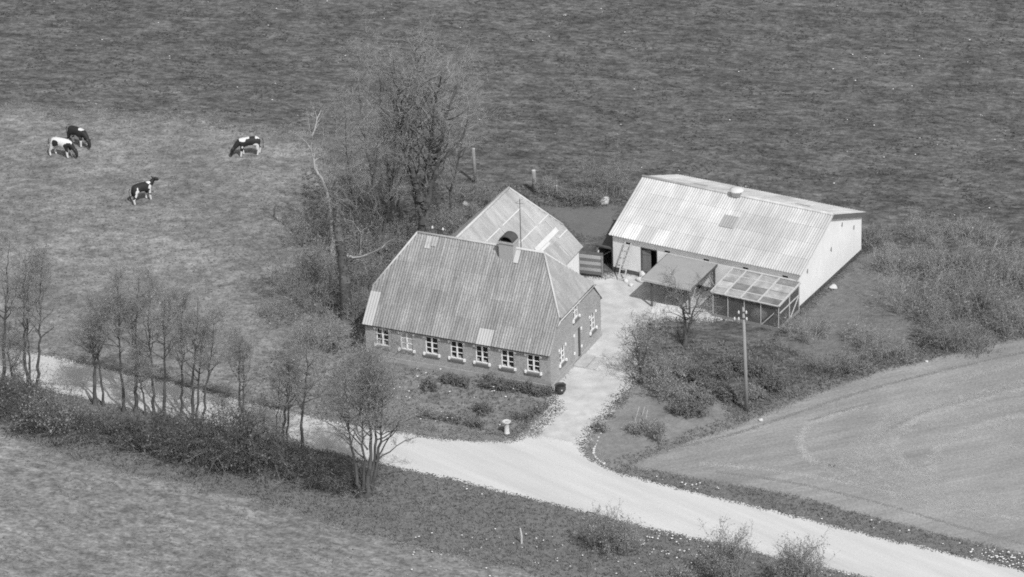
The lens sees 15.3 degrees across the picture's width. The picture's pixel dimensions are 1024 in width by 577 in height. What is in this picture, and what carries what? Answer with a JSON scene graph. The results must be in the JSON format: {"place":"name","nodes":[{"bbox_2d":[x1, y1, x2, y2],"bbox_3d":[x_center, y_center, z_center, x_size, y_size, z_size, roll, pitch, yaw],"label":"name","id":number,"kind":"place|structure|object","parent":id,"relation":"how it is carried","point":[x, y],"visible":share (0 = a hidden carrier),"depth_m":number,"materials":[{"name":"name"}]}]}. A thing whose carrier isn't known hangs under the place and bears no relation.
{"place":"outdoors","nodes":[
{"label":"outdoors","id":0,"kind":"place"},
{"bbox_2d":[0,97,373,422],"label":"meadow","id":1,"kind":"structure","parent":0,"point":[182,196],"depth_m":271.98,"materials":[{"name":"grey plant"}]},
{"bbox_2d":[252,292,310,328],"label":"shrub","id":2,"kind":"object","parent":1,"relation":"on","point":[273,314],"visible":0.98,"depth_m":256.82,"materials":[{"name":"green plant"}]},
{"bbox_2d":[244,240,338,304],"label":"shrub","id":3,"kind":"object","parent":1,"relation":"on","point":[298,266],"visible":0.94,"depth_m":260.05,"materials":[{"name":"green plant"}]},
{"bbox_2d":[274,259,339,321],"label":"shrub","id":4,"kind":"object","parent":1,"relation":"on","point":[326,296],"visible":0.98,"depth_m":257.25,"materials":[{"name":"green plant"}]},
{"bbox_2d":[275,197,344,248],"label":"shrub","id":5,"kind":"object","parent":1,"relation":"on","point":[302,218],"visible":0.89,"depth_m":267.28,"materials":[{"name":"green plant"}]},
{"bbox_2d":[287,99,350,255],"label":"dead tree","id":6,"kind":"object","parent":1,"relation":"on","point":[315,164],"visible":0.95,"depth_m":262.83,"materials":[{"name":"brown wood"}]},
{"bbox_2d":[282,227,357,279],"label":"shrub","id":7,"kind":"object","parent":1,"relation":"on","point":[326,255],"visible":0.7,"depth_m":262.56,"materials":[{"name":"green plant"}]},
{"bbox_2d":[301,297,365,354],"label":"shrub","id":8,"kind":"object","parent":1,"relation":"on","point":[342,330],"visible":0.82,"depth_m":252.61,"materials":[{"name":"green plant"}]},
{"bbox_2d":[329,271,370,321],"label":"shrub","id":9,"kind":"object","parent":1,"relation":"on","point":[354,306],"visible":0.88,"depth_m":256.32,"materials":[{"name":"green plant"}]},
{"bbox_2d":[313,237,387,296],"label":"shrub","id":10,"kind":"object","parent":1,"relation":"on","point":[361,271],"visible":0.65,"depth_m":259.70,"materials":[{"name":"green plant"}]},
{"bbox_2d":[310,81,417,262],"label":"willow tree","id":11,"kind":"object","parent":1,"relation":"on","point":[357,166],"visible":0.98,"depth_m":261.35,"materials":[{"name":"grey plant"}]},
{"bbox_2d":[322,193,406,321],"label":"broken tree","id":12,"kind":"object","parent":1,"relation":"on","point":[336,215],"visible":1,"depth_m":254.68,"materials":[{"name":"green plant"}]},
{"bbox_2d":[347,216,405,270],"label":"shrub","id":13,"kind":"object","parent":1,"relation":"on","point":[365,242],"visible":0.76,"depth_m":263.48,"materials":[{"name":"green plant"}]},
{"bbox_2d":[342,33,420,247],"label":"willow tree","id":14,"kind":"object","parent":1,"relation":"on","point":[392,201],"visible":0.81,"depth_m":262.46,"materials":[{"name":"grey plant"}]},
{"bbox_2d":[323,46,450,254],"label":"willow tree","id":15,"kind":"object","parent":1,"relation":"on","point":[392,195],"visible":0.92,"depth_m":262.35,"materials":[{"name":"grey plant"}]},
{"bbox_2d":[334,8,512,235],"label":"ivy clad tree","id":16,"kind":"object","parent":1,"relation":"on","point":[422,198],"visible":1,"depth_m":261.12,"materials":[{"name":"grey plant"}]},
{"bbox_2d":[0,430,542,576],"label":"foreground meadow","id":17,"kind":"structure","parent":0,"point":[35,484],"depth_m":231.10,"materials":[{"name":"grey plant"}]},
{"bbox_2d":[321,398,560,442],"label":"lawn","id":18,"kind":"structure","parent":0,"point":[468,436],"depth_m":241.95,"materials":[{"name":"grey plant"}]},
{"bbox_2d":[0,0,1023,576],"bbox_3d":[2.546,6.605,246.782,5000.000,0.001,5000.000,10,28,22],"label":"ground","id":19,"kind":"structure","parent":0,"point":[842,62],"depth_m":291.18,"materials":[{"name":"grey plant"}]},
{"bbox_2d":[323,347,549,435],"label":"garden","id":20,"kind":"object","parent":19,"relation":"attached to","point":[449,403],"depth_m":245.82,"materials":[{"name":"grey plant"}]},
{"bbox_2d":[413,406,487,429],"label":"hedge","id":21,"kind":"object","parent":20,"relation":"on","point":[477,420],"visible":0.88,"depth_m":243.02,"materials":[{"name":"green plant"}]},
{"bbox_2d":[409,195,470,235],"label":"shrub","id":22,"kind":"object","parent":19,"relation":"on","point":[452,224],"visible":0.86,"depth_m":268.42,"materials":[{"name":"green plant"}]},
{"bbox_2d":[420,74,494,221],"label":"willow tree","id":23,"kind":"object","parent":19,"relation":"on","point":[457,167],"visible":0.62,"depth_m":267.41,"materials":[{"name":"grey plant"}]},
{"bbox_2d":[446,171,504,207],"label":"shrub","id":24,"kind":"object","parent":19,"relation":"on","point":[488,196],"visible":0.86,"depth_m":272.11,"materials":[{"name":"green plant"}]},
{"bbox_2d":[362,186,601,388],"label":"farmhouse","id":25,"kind":"object","parent":19,"relation":"on","point":[501,269],"visible":1,"depth_m":248.99,"materials":[{"name":"metal"}]},
{"bbox_2d":[0,328,1023,576],"bbox_3d":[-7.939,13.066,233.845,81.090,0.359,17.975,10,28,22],"label":"verge","id":26,"kind":"structure","parent":19,"relation":"attached to","point":[498,537],"depth_m":232.40,"materials":[{"name":"grey plant"}]},
{"bbox_2d":[0,363,52,422],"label":"thicket","id":27,"kind":"object","parent":26,"relation":"on","point":[4,395],"visible":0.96,"depth_m":244.25,"materials":[{"name":"plant"}]},
{"bbox_2d":[0,218,54,387],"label":"alder tree","id":28,"kind":"object","parent":26,"relation":"on","point":[4,342],"visible":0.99,"depth_m":246.97,"materials":[{"name":"grey plant"}]},
{"bbox_2d":[0,359,58,403],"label":"thicket","id":29,"kind":"object","parent":26,"relation":"on","point":[22,383],"visible":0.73,"depth_m":247.26,"materials":[{"name":"plant"}]},
{"bbox_2d":[0,233,59,389],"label":"alder tree","id":30,"kind":"object","parent":26,"relation":"on","point":[35,301],"visible":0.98,"depth_m":245.79,"materials":[{"name":"grey plant"}]},
{"bbox_2d":[0,390,79,445],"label":"thicket","id":31,"kind":"object","parent":26,"relation":"on","point":[24,423],"visible":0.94,"depth_m":243.22,"materials":[{"name":"plant"}]},
{"bbox_2d":[15,240,69,394],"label":"alder tree","id":32,"kind":"object","parent":26,"relation":"on","point":[37,253],"visible":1,"depth_m":245.50,"materials":[{"name":"grey plant"}]},
{"bbox_2d":[1,370,96,440],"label":"thicket","id":33,"kind":"object","parent":26,"relation":"on","point":[45,398],"visible":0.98,"depth_m":242.33,"materials":[{"name":"plant"}]},
{"bbox_2d":[47,400,116,454],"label":"thicket","id":34,"kind":"object","parent":26,"relation":"on","point":[84,428],"visible":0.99,"depth_m":241.91,"materials":[{"name":"plant"}]},
{"bbox_2d":[60,287,115,405],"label":"alder tree","id":35,"kind":"object","parent":26,"relation":"on","point":[93,356],"visible":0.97,"depth_m":244.17,"materials":[{"name":"grey plant"}]},
{"bbox_2d":[73,297,116,406],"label":"alder tree","id":36,"kind":"object","parent":26,"relation":"on","point":[100,328],"visible":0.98,"depth_m":244.35,"materials":[{"name":"grey plant"}]},
{"bbox_2d":[60,398,138,446],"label":"thicket","id":37,"kind":"object","parent":26,"relation":"on","point":[99,414],"visible":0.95,"depth_m":242.18,"materials":[{"name":"plant"}]},
{"bbox_2d":[77,259,140,412],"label":"alder tree","id":38,"kind":"object","parent":26,"relation":"on","point":[114,321],"visible":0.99,"depth_m":242.87,"materials":[{"name":"grey plant"}]},
{"bbox_2d":[75,403,159,453],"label":"thicket","id":39,"kind":"object","parent":26,"relation":"on","point":[124,438],"visible":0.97,"depth_m":240.95,"materials":[{"name":"plant"}]},
{"bbox_2d":[98,258,169,412],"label":"alder tree","id":40,"kind":"object","parent":26,"relation":"on","point":[135,321],"visible":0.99,"depth_m":242.31,"materials":[{"name":"grey plant"}]},
{"bbox_2d":[116,335,161,413],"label":"alder tree","id":41,"kind":"object","parent":26,"relation":"on","point":[136,362],"visible":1,"depth_m":243.35,"materials":[{"name":"grey plant"}]},
{"bbox_2d":[93,408,184,461],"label":"thicket","id":42,"kind":"object","parent":26,"relation":"on","point":[146,429],"visible":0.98,"depth_m":239.99,"materials":[{"name":"plant"}]},
{"bbox_2d":[119,262,172,416],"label":"alder tree","id":43,"kind":"object","parent":26,"relation":"on","point":[151,283],"visible":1,"depth_m":241.96,"materials":[{"name":"grey plant"}]},
{"bbox_2d":[124,272,196,414],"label":"alder tree","id":44,"kind":"object","parent":26,"relation":"on","point":[164,337],"visible":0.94,"depth_m":242.11,"materials":[{"name":"grey plant"}]},
{"bbox_2d":[134,412,215,464],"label":"thicket","id":45,"kind":"object","parent":26,"relation":"on","point":[162,441],"visible":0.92,"depth_m":239.02,"materials":[{"name":"plant"}]},
{"bbox_2d":[153,285,210,414],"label":"alder tree","id":46,"kind":"object","parent":26,"relation":"on","point":[183,304],"visible":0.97,"depth_m":242.13,"materials":[{"name":"grey plant"}]},
{"bbox_2d":[142,402,226,476],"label":"thicket","id":47,"kind":"object","parent":26,"relation":"on","point":[186,445],"visible":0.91,"depth_m":238.14,"materials":[{"name":"plant"}]},
{"bbox_2d":[163,270,235,420],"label":"alder tree","id":48,"kind":"object","parent":26,"relation":"on","point":[188,322],"visible":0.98,"depth_m":240.93,"materials":[{"name":"grey plant"}]},
{"bbox_2d":[177,297,237,419],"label":"alder tree","id":49,"kind":"object","parent":26,"relation":"on","point":[204,332],"visible":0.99,"depth_m":240.58,"materials":[{"name":"grey plant"}]},
{"bbox_2d":[163,364,270,461],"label":"thicket","id":50,"kind":"object","parent":26,"relation":"on","point":[192,412],"visible":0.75,"depth_m":239.53,"materials":[{"name":"plant"}]},
{"bbox_2d":[169,401,275,482],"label":"thicket","id":51,"kind":"object","parent":26,"relation":"on","point":[221,447],"visible":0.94,"depth_m":237.10,"materials":[{"name":"plant"}]},
{"bbox_2d":[221,318,270,424],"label":"alder tree","id":52,"kind":"object","parent":26,"relation":"on","point":[238,346],"visible":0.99,"depth_m":241.62,"materials":[{"name":"grey plant"}]},
{"bbox_2d":[182,372,315,489],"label":"thicket","id":53,"kind":"object","parent":26,"relation":"on","point":[242,433],"visible":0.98,"depth_m":236.76,"materials":[{"name":"plant"}]},
{"bbox_2d":[215,429,291,483],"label":"thicket","id":54,"kind":"object","parent":26,"relation":"on","point":[255,457],"visible":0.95,"depth_m":237.03,"materials":[{"name":"plant"}]},
{"bbox_2d":[212,394,306,464],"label":"thicket","id":55,"kind":"object","parent":26,"relation":"on","point":[275,423],"visible":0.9,"depth_m":237.87,"materials":[{"name":"plant"}]},
{"bbox_2d":[261,323,321,444],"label":"alder tree","id":56,"kind":"object","parent":26,"relation":"on","point":[286,376],"visible":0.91,"depth_m":238.62,"materials":[{"name":"grey plant"}]},
{"bbox_2d":[263,316,344,453],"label":"alder tree","id":57,"kind":"object","parent":26,"relation":"on","point":[304,374],"visible":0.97,"depth_m":237.03,"materials":[{"name":"grey plant"}]},
{"bbox_2d":[249,425,362,483],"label":"thicket","id":58,"kind":"object","parent":26,"relation":"on","point":[295,445],"visible":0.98,"depth_m":236.59,"materials":[{"name":"plant"}]},
{"bbox_2d":[274,445,340,493],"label":"thicket","id":59,"kind":"object","parent":26,"relation":"on","point":[296,472],"visible":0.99,"depth_m":236.19,"materials":[{"name":"plant"}]},
{"bbox_2d":[276,442,386,496],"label":"thicket","id":60,"kind":"object","parent":26,"relation":"on","point":[322,468],"visible":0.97,"depth_m":235.56,"materials":[{"name":"plant"}]},
{"bbox_2d":[323,463,384,502],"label":"thicket","id":61,"kind":"object","parent":26,"relation":"on","point":[339,489],"visible":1,"depth_m":234.86,"materials":[{"name":"plant"}]},
{"bbox_2d":[292,320,446,497],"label":"multi stemmed tree","id":62,"kind":"object","parent":26,"relation":"on","point":[364,395],"visible":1,"depth_m":231.47,"materials":[{"name":"grey plant"}]},
{"bbox_2d":[571,498,653,561],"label":"bush","id":63,"kind":"object","parent":26,"relation":"on","point":[606,533],"visible":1,"depth_m":227.00,"materials":[{"name":"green plant"}]},
{"bbox_2d":[685,514,760,576],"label":"bush","id":64,"kind":"object","parent":26,"relation":"on","point":[720,559],"visible":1,"depth_m":223.20,"materials":[{"name":"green plant"}]},
{"bbox_2d":[760,523,840,576],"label":"bush","id":65,"kind":"object","parent":26,"relation":"on","point":[785,561],"visible":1,"depth_m":222.33,"materials":[{"name":"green plant"}]},
{"bbox_2d":[538,201,624,239],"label":"vegetable plot","id":66,"kind":"object","parent":19,"relation":"attached to","point":[586,222],"visible":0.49,"depth_m":270.34,"materials":[{"name":"soil"}]},
{"bbox_2d":[570,139,653,200],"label":"shrub","id":67,"kind":"object","parent":19,"relation":"on","point":[622,177],"visible":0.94,"depth_m":272.87,"materials":[{"name":"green plant"}]},
{"bbox_2d":[254,165,1023,435],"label":"garden undergrowth","id":68,"kind":"object","parent":19,"relation":"on","point":[779,365],"visible":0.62,"depth_m":251.59,"materials":[{"name":"grey plant"}]},
{"bbox_2d":[655,262,719,346],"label":"fruit tree","id":69,"kind":"object","parent":19,"relation":"on","point":[686,333],"visible":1,"depth_m":250.46,"materials":[{"name":"grey plant"}]},
{"bbox_2d":[609,174,865,309],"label":"barn","id":70,"kind":"structure","parent":19,"relation":"on","point":[819,243],"depth_m":259.52,"materials":[{"name":"grey metal"}]},
{"bbox_2d":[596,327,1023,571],"bbox_3d":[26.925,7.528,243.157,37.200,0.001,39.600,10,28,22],"label":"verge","id":71,"kind":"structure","parent":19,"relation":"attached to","point":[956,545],"depth_m":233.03,"materials":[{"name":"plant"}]},
{"bbox_2d":[851,323,922,363],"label":"shrub","id":72,"kind":"object","parent":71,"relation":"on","point":[864,352],"visible":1,"depth_m":248.57,"materials":[{"name":"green plant"}]},
{"bbox_2d":[903,298,999,357],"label":"shrub","id":73,"kind":"object","parent":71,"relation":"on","point":[956,331],"visible":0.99,"depth_m":249.57,"materials":[{"name":"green plant"}]},
{"bbox_2d":[943,262,1023,324],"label":"shrub","id":74,"kind":"object","parent":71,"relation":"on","point":[997,302],"visible":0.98,"depth_m":253.50,"materials":[{"name":"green plant"}]},
{"bbox_2d":[895,199,963,246],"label":"shrub","id":75,"kind":"object","parent":19,"relation":"on","point":[950,232],"visible":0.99,"depth_m":265.09,"materials":[{"name":"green plant"}]},
{"bbox_2d":[921,244,1006,310],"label":"shrub","id":76,"kind":"object","parent":19,"relation":"on","point":[966,275],"visible":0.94,"depth_m":256.03,"materials":[{"name":"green plant"}]},
{"bbox_2d":[946,210,1013,248],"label":"shrub","id":77,"kind":"object","parent":19,"relation":"on","point":[987,231],"visible":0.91,"depth_m":264.27,"materials":[{"name":"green plant"}]},
{"bbox_2d":[945,226,1023,285],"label":"shrub","id":78,"kind":"object","parent":19,"relation":"on","point":[999,259],"visible":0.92,"depth_m":258.93,"materials":[{"name":"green plant"}]},
{"bbox_2d":[0,347,1023,576],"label":"road","id":79,"kind":"structure","parent":0,"point":[561,472],"depth_m":235.29,"materials":[{"name":"grey gravel"}]},
{"bbox_2d":[509,271,739,456],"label":"driveway","id":80,"kind":"structure","parent":0,"point":[585,394],"depth_m":250.47,"materials":[{"name":"grey gravel"}]},
{"bbox_2d":[579,251,603,277],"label":"plank screen","id":81,"kind":"object","parent":80,"relation":"on","point":[590,263],"visible":0.96,"depth_m":261.36,"materials":[{"name":"grey wood"}]},
{"bbox_2d":[641,254,717,314],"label":"canopy","id":82,"kind":"object","parent":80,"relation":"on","point":[688,268],"visible":0.8,"depth_m":257.19,"materials":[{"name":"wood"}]},
{"bbox_2d":[710,268,800,330],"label":"greenhouse","id":83,"kind":"object","parent":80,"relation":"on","point":[749,291],"visible":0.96,"depth_m":255.19,"materials":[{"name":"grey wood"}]},
{"bbox_2d":[579,374,741,472],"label":"lawn","id":84,"kind":"structure","parent":0,"point":[615,442],"depth_m":241.86,"materials":[{"name":"grey plant"}]},
{"bbox_2d":[611,298,676,384],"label":"fruit tree","id":85,"kind":"object","parent":84,"relation":"on","point":[645,337],"visible":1,"depth_m":245.99,"materials":[{"name":"grey plant"}]},
{"bbox_2d":[626,354,676,390],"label":"garden bush","id":86,"kind":"object","parent":84,"relation":"on","point":[659,365],"visible":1,"depth_m":246.16,"materials":[{"name":"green plant"}]},
{"bbox_2d":[638,367,700,402],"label":"garden bush","id":87,"kind":"object","parent":84,"relation":"on","point":[676,388],"visible":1,"depth_m":244.75,"materials":[{"name":"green plant"}]},
{"bbox_2d":[665,395,710,418],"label":"garden bush","id":88,"kind":"object","parent":84,"relation":"on","point":[692,408],"visible":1,"depth_m":242.76,"materials":[{"name":"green plant"}]},
{"bbox_2d":[630,337,1023,555],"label":"field","id":89,"kind":"structure","parent":0,"point":[773,444],"depth_m":238.36,"materials":[{"name":"grey plant"}]},
{"bbox_2d":[667,352,1023,449],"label":"wheel track","id":90,"kind":"structure","parent":89,"relation":"on","point":[809,408],"depth_m":244.14,"materials":[{"name":"grey soil"}]},
{"bbox_2d":[715,470,1021,544],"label":"wheel track","id":91,"kind":"structure","parent":89,"relation":"on","point":[843,493],"depth_m":232.38,"materials":[{"name":"grey soil"}]},
{"bbox_2d":[819,440,1023,523],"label":"wheel track","id":92,"kind":"structure","parent":89,"relation":"on","point":[904,468],"depth_m":235.95,"materials":[{"name":"grey soil"}]},
{"bbox_2d":[834,420,1023,518],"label":"wheel track","id":93,"kind":"structure","parent":89,"relation":"on","point":[919,446],"depth_m":237.75,"materials":[{"name":"grey soil"}]},
{"bbox_2d":[848,398,1023,514],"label":"wheel track","id":94,"kind":"structure","parent":89,"relation":"on","point":[913,486],"depth_m":239.07,"materials":[{"name":"grey soil"}]},
{"bbox_2d":[861,378,1023,510],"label":"wheel track","id":95,"kind":"structure","parent":89,"relation":"on","point":[926,410],"depth_m":241.10,"materials":[{"name":"grey soil"}]},
{"bbox_2d":[876,358,1023,506],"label":"wheel track","id":96,"kind":"structure","parent":89,"relation":"on","point":[936,480],"depth_m":242.32,"materials":[{"name":"grey soil"}]},
{"bbox_2d":[889,387,1023,480],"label":"wheel track","id":97,"kind":"structure","parent":89,"relation":"on","point":[947,410],"depth_m":242.39,"materials":[{"name":"grey soil"}]},
{"bbox_2d":[946,327,1005,358],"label":"shrub","id":98,"kind":"object","parent":89,"relation":"on","point":[983,342],"visible":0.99,"depth_m":249.34,"materials":[{"name":"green plant"}]},
{"bbox_2d":[978,292,1023,338],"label":"shrub","id":99,"kind":"object","parent":89,"relation":"on","point":[1006,321],"visible":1,"depth_m":251.31,"materials":[{"name":"grey plant"}]},
{"bbox_2d":[771,252,931,372],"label":"lawn","id":100,"kind":"structure","parent":0,"point":[850,298],"depth_m":255.29,"materials":[{"name":"grey plant"}]},
{"bbox_2d":[770,306,839,344],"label":"shrub","id":101,"kind":"object","parent":100,"relation":"on","point":[821,326],"visible":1,"depth_m":251.90,"materials":[{"name":"grey plant"}]},
{"bbox_2d":[803,334,880,377],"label":"shrub","id":102,"kind":"object","parent":100,"relation":"on","point":[845,357],"visible":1,"depth_m":247.40,"materials":[{"name":"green plant"}]},
{"bbox_2d":[866,233,927,279],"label":"shrub","id":103,"kind":"object","parent":100,"relation":"on","point":[887,254],"visible":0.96,"depth_m":260.22,"materials":[{"name":"grey plant"}]},
{"bbox_2d":[862,238,960,322],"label":"shrub","id":104,"kind":"object","parent":100,"relation":"on","point":[937,282],"visible":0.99,"depth_m":255.20,"materials":[{"name":"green plant"}]},
{"bbox_2d":[892,281,956,326],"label":"shrub","id":105,"kind":"object","parent":100,"relation":"on","point":[919,304],"visible":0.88,"depth_m":253.62,"materials":[{"name":"grey plant"}]},
{"bbox_2d":[894,235,964,281],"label":"shrub","id":106,"kind":"object","parent":100,"relation":"on","point":[930,260],"visible":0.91,"depth_m":259.77,"materials":[{"name":"grey plant"}]},
{"bbox_2d":[908,227,994,290],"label":"shrub","id":107,"kind":"object","parent":100,"relation":"on","point":[951,259],"visible":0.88,"depth_m":259.70,"materials":[{"name":"grey plant"}]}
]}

